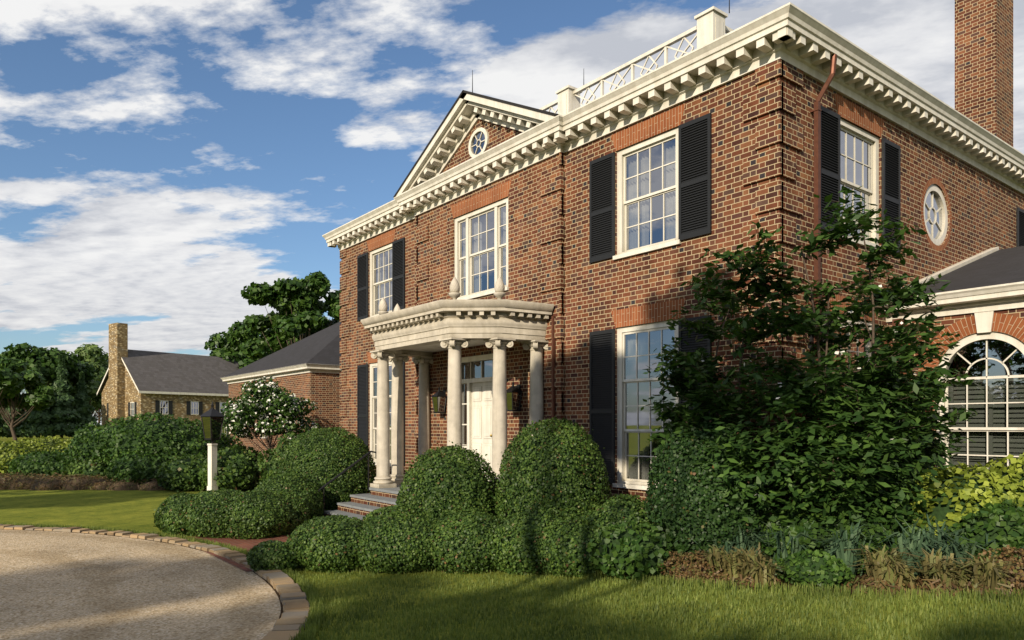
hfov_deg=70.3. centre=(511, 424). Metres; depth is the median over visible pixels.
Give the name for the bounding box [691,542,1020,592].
ornamental grass
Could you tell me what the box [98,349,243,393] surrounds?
stone house roof
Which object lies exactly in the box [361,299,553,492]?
porch stonework
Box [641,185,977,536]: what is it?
dogwood foliage
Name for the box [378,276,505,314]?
porch pineapple finials
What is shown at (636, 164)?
house window glass
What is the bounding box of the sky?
[0,0,1023,424]
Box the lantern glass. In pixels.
[202,393,520,437]
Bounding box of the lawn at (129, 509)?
[0,427,1023,639]
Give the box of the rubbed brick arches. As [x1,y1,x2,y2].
[367,93,1023,379]
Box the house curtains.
[627,140,675,479]
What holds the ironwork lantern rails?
attached to the white trim at (791, 34)
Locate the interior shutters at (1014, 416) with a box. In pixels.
[949,378,1023,477]
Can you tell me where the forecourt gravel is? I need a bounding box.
[0,529,280,639]
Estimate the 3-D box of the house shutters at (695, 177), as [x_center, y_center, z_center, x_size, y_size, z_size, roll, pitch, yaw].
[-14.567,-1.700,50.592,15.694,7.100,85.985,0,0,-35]
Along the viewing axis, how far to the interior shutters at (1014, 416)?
12.39 m
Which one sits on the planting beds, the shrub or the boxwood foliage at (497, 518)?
the shrub
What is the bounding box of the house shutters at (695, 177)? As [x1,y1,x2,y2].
[107,105,1023,483]
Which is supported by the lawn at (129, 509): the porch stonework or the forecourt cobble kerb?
the forecourt cobble kerb
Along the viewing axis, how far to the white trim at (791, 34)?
14.01 m
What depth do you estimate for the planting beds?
9.00 m
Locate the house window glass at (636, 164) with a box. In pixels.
[132,130,941,472]
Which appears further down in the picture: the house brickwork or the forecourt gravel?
the forecourt gravel
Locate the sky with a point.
(161, 160)
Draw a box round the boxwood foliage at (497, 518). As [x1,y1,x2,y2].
[5,414,1019,591]
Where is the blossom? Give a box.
[221,217,930,506]
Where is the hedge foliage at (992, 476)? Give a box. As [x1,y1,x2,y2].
[0,436,1023,540]
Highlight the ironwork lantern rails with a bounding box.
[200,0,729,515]
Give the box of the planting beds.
[10,473,1022,629]
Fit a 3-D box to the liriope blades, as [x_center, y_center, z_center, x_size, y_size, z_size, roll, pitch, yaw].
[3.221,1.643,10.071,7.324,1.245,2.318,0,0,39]
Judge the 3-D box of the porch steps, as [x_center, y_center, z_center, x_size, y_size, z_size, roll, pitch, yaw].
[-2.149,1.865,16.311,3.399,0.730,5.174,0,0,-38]
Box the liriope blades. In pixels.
[663,514,1023,578]
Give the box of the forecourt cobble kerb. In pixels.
[0,524,309,639]
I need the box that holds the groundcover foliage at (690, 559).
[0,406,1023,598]
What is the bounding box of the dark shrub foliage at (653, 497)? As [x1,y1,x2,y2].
[643,405,945,560]
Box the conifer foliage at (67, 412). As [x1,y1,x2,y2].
[0,354,96,437]
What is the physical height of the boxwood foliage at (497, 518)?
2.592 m
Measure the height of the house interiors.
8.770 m
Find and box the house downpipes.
[551,54,904,475]
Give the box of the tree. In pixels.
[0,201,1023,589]
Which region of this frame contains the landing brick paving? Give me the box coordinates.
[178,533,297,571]
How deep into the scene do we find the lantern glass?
18.47 m
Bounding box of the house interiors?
[161,139,1023,480]
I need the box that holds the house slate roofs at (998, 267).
[221,90,1023,377]
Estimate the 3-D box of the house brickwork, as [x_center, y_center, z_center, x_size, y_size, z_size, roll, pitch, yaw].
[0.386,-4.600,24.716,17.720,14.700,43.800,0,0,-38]
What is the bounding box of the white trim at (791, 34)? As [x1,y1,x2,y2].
[97,2,1023,490]
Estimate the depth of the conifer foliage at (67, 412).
91.28 m
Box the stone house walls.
[102,323,228,426]
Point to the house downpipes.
(816, 110)
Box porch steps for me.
[324,485,504,519]
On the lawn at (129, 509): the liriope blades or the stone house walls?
the stone house walls
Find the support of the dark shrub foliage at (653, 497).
on the planting beds
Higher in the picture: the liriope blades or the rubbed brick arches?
the rubbed brick arches
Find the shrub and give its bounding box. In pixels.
[0,420,1023,587]
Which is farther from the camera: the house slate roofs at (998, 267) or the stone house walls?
the stone house walls
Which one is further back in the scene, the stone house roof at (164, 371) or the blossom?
the stone house roof at (164, 371)
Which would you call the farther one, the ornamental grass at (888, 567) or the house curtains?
the house curtains
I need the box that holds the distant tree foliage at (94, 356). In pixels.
[0,337,293,414]
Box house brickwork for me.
[229,0,1023,523]
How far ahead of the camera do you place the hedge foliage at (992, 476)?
9.16 m

